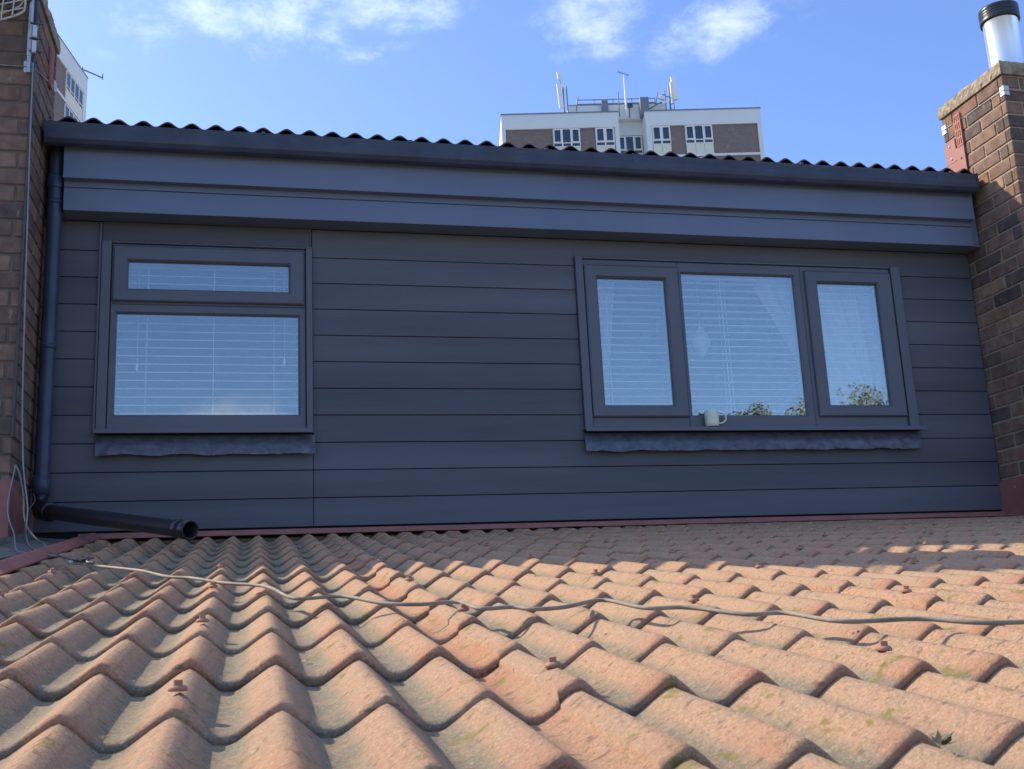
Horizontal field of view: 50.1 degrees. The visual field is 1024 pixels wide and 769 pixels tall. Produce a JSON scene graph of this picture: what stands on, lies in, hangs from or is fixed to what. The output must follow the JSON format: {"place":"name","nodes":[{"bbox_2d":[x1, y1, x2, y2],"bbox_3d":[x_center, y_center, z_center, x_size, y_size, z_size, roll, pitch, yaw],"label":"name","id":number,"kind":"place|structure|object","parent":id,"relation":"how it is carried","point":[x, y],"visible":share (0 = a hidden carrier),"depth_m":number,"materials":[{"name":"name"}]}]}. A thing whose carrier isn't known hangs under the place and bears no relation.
{"place":"outdoors","nodes":[
{"label":"outdoors","id":0,"kind":"place"},
{"bbox_2d":[48,0,1023,170],"label":"sky","id":1,"kind":"structure","parent":0,"point":[866,82],"materials":[{"name":"blue"}]},
{"label":"ground","id":2,"kind":"structure","parent":0,"visible":0},
{"bbox_2d":[53,33,88,121],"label":"tower block","id":3,"kind":"structure","parent":2,"relation":"on","point":[70,96],"depth_m":98.97,"materials":[{"name":"brick"}]},
{"bbox_2d":[64,103,78,120],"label":"window","id":4,"kind":"structure","parent":3,"relation":"in","point":[67,112],"depth_m":98.35,"materials":[{"name":"white"}]},
{"bbox_2d":[65,70,82,119],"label":"window","id":5,"kind":"structure","parent":3,"relation":"in","point":[73,93],"depth_m":100.12,"materials":[{"name":"white"}]},
{"bbox_2d":[82,66,102,79],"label":"antenna","id":6,"kind":"object","parent":3,"relation":"attached to","point":[93,73],"visible":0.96,"depth_m":104.62,"materials":[{"name":"grey metal"}]},
{"bbox_2d":[0,116,1023,768],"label":"house","id":7,"kind":"structure","parent":2,"relation":"on","point":[426,414],"depth_m":5.93,"materials":[{"name":"tile"}]},
{"bbox_2d":[7,465,25,552],"bbox_3d":[-2.069,0.511,4.603,0.046,0.489,0.925,5,-15,-30],"label":"cable","id":8,"kind":"object","parent":7,"relation":"attached to","point":[8,513],"visible":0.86,"depth_m":4.93,"materials":[{"name":"grey plastic"}]},
{"bbox_2d":[0,0,60,537],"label":"chimney stack","id":9,"kind":"object","parent":7,"relation":"on","point":[15,83],"visible":0.74,"depth_m":5.46,"materials":[{"name":"brick"}]},
{"bbox_2d":[0,0,31,20],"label":"aerial","id":10,"kind":"object","parent":9,"relation":"attached to","point":[12,6],"visible":1,"depth_m":5.46,"materials":[{"name":"grey metal"}]},
{"bbox_2d":[10,0,38,437],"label":"conduit","id":11,"kind":"object","parent":9,"relation":"attached to","point":[21,286],"visible":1,"depth_m":5.28,"materials":[{"name":"grey plastic"}]},
{"bbox_2d":[21,63,34,549],"bbox_3d":[-2.130,-0.472,4.965,0.073,2.504,0.721,6,-15,-33],"label":"cable","id":12,"kind":"object","parent":9,"relation":"attached to","point":[25,302],"visible":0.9,"depth_m":5.24,"materials":[{"name":"grey plastic"}]},
{"bbox_2d":[26,0,42,72],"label":"aerial mast","id":13,"kind":"object","parent":9,"relation":"attached to","point":[31,36],"visible":1,"depth_m":5.53,"materials":[{"name":"silver metal"}]},
{"bbox_2d":[16,465,80,564],"bbox_3d":[-1.808,0.477,4.303,0.105,0.589,1.714,5,-15,-30],"label":"cable","id":14,"kind":"object","parent":7,"relation":"attached to","point":[51,555],"visible":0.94,"depth_m":4.85,"materials":[{"name":"grey plastic"}]},
{"bbox_2d":[24,493,93,560],"bbox_3d":[-1.823,0.534,4.308,0.118,0.461,1.826,5,-15,-30],"label":"cable","id":15,"kind":"object","parent":7,"relation":"attached to","point":[28,546],"visible":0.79,"depth_m":4.43,"materials":[{"name":"grey plastic"}]},
{"bbox_2d":[69,557,93,564],"bbox_3d":[-1.360,0.565,3.487,0.044,0.032,0.198,8,-17,-39],"label":"cable connector","id":16,"kind":"object","parent":7,"relation":"attached to","point":[86,560],"visible":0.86,"depth_m":3.53,"materials":[{"name":"silver metal"}]},
{"bbox_2d":[93,244,314,455],"bbox_3d":[-1.658,-0.192,5.976,1.138,1.188,0.134,0,-13,-13],"label":"window","id":17,"kind":"structure","parent":7,"relation":"in","point":[125,301],"depth_m":5.96,"materials":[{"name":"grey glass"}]},
{"bbox_2d":[115,266,297,414],"bbox_3d":[-1.684,-0.265,6.102,1.025,0.980,0.073,0,-13,-13],"label":"venetian blind","id":18,"kind":"object","parent":7,"relation":"attached to","point":[213,340],"visible":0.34,"depth_m":6.08,"materials":[{"name":"white plastic"}]},
{"bbox_2d":[81,563,1023,624],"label":"cable","id":19,"kind":"object","parent":7,"relation":"on","point":[797,614],"visible":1,"depth_m":2.12,"materials":[{"name":"beige plastic"}]},
{"bbox_2d":[303,535,857,660],"bbox_3d":[1.020,0.570,3.696,3.233,0.515,3.476,-1,-13,-6],"label":"debris","id":20,"kind":"object","parent":7,"relation":"on","point":[565,630],"visible":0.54,"depth_m":1.83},
{"bbox_2d":[597,282,613,404],"bbox_3d":[0.527,-0.171,6.712,0.270,1.060,0.064,0,-13,-13],"label":"curtain","id":21,"kind":"object","parent":7,"relation":"hanging from","point":[609,313],"visible":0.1,"depth_m":6.77,"materials":[{"name":"white fabric"}]},
{"bbox_2d":[691,280,710,358],"bbox_3d":[1.252,-0.597,7.410,0.130,0.870,0.130,0,-13,-13],"label":"pendant lamp","id":22,"kind":"object","parent":7,"relation":"hanging from","point":[700,342],"visible":0.82,"depth_m":7.30,"materials":[{"name":"white"}]},
{"bbox_2d":[704,410,726,425],"bbox_3d":[1.214,0.204,6.523,0.128,0.096,0.084,-6,-13,14],"label":"mug","id":23,"kind":"object","parent":7,"relation":"on","point":[711,417],"visible":0.97,"depth_m":6.50,"materials":[{"name":"ceramic"}]},
{"bbox_2d":[597,277,884,414],"bbox_3d":[1.425,-0.240,6.849,2.040,0.970,0.056,0,-13,-13],"label":"venetian blind","id":24,"kind":"object","parent":7,"relation":"attached to","point":[725,311],"visible":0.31,"depth_m":6.85,"materials":[{"name":"white plastic"}]},
{"bbox_2d":[582,259,926,451],"bbox_3d":[1.468,-0.174,6.720,2.215,1.188,0.134,0,-13,-13],"label":"window","id":25,"kind":"structure","parent":7,"relation":"in","point":[818,413],"depth_m":6.69,"materials":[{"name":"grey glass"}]},
{"bbox_2d":[750,282,884,403],"bbox_3d":[1.986,-0.163,7.059,0.870,1.060,0.064,0,-13,-13],"label":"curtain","id":26,"kind":"object","parent":7,"relation":"hanging from","point":[842,351],"visible":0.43,"depth_m":7.11,"materials":[{"name":"white plastic"}]},
{"bbox_2d":[931,730,959,745],"bbox_3d":[0.427,0.346,1.071,0.024,0.014,0.039,-3,-13,2],"label":"weed","id":27,"kind":"object","parent":7,"relation":"on","point":[946,739],"visible":1,"depth_m":1.08,"materials":[{"name":"green plant"}]},
{"bbox_2d":[937,0,1023,515],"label":"chimney stack","id":28,"kind":"object","parent":7,"relation":"on","point":[982,118],"visible":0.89,"depth_m":6.98,"materials":[{"name":"brick"}]},
{"bbox_2d":[499,91,764,160],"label":"tower block","id":29,"kind":"structure","parent":2,"relation":"on","point":[660,129],"depth_m":101.94,"materials":[{"name":"brick"}]},
{"bbox_2d":[557,72,568,111],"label":"antenna mast","id":30,"kind":"object","parent":29,"relation":"on","point":[560,92],"visible":0.92,"depth_m":103.09,"materials":[{"name":"grey metal"}]},
{"bbox_2d":[553,128,580,150],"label":"window","id":31,"kind":"structure","parent":29,"relation":"in","point":[562,138],"depth_m":101.40,"materials":[{"name":"white plastic"}]},
{"bbox_2d":[595,127,614,151],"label":"window","id":32,"kind":"structure","parent":29,"relation":"in","point":[605,137],"depth_m":101.53,"materials":[{"name":"white plastic"}]},
{"bbox_2d":[617,71,628,116],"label":"tv aerial","id":33,"kind":"object","parent":29,"relation":"on","point":[626,109],"visible":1,"depth_m":103.63,"materials":[{"name":"white metal"}]},
{"bbox_2d":[627,103,632,117],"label":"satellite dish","id":34,"kind":"object","parent":29,"relation":"on","point":[629,105],"visible":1,"depth_m":103.47,"materials":[{"name":"grey metal"}]},
{"bbox_2d":[620,136,642,154],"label":"window","id":35,"kind":"structure","parent":29,"relation":"in","point":[626,142],"depth_m":103.83,"materials":[{"name":"white"}]},
{"bbox_2d":[652,126,671,154],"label":"window","id":36,"kind":"structure","parent":29,"relation":"in","point":[661,136],"depth_m":101.70,"materials":[{"name":"white"}]},
{"bbox_2d":[649,77,677,108],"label":"antenna mast","id":37,"kind":"object","parent":29,"relation":"on","point":[672,90],"visible":0.84,"depth_m":103.60,"materials":[{"name":"grey metal"}]},
{"bbox_2d":[685,125,713,153],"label":"window","id":38,"kind":"structure","parent":29,"relation":"in","point":[696,135],"depth_m":101.87,"materials":[{"name":"white plastic"}]}
]}

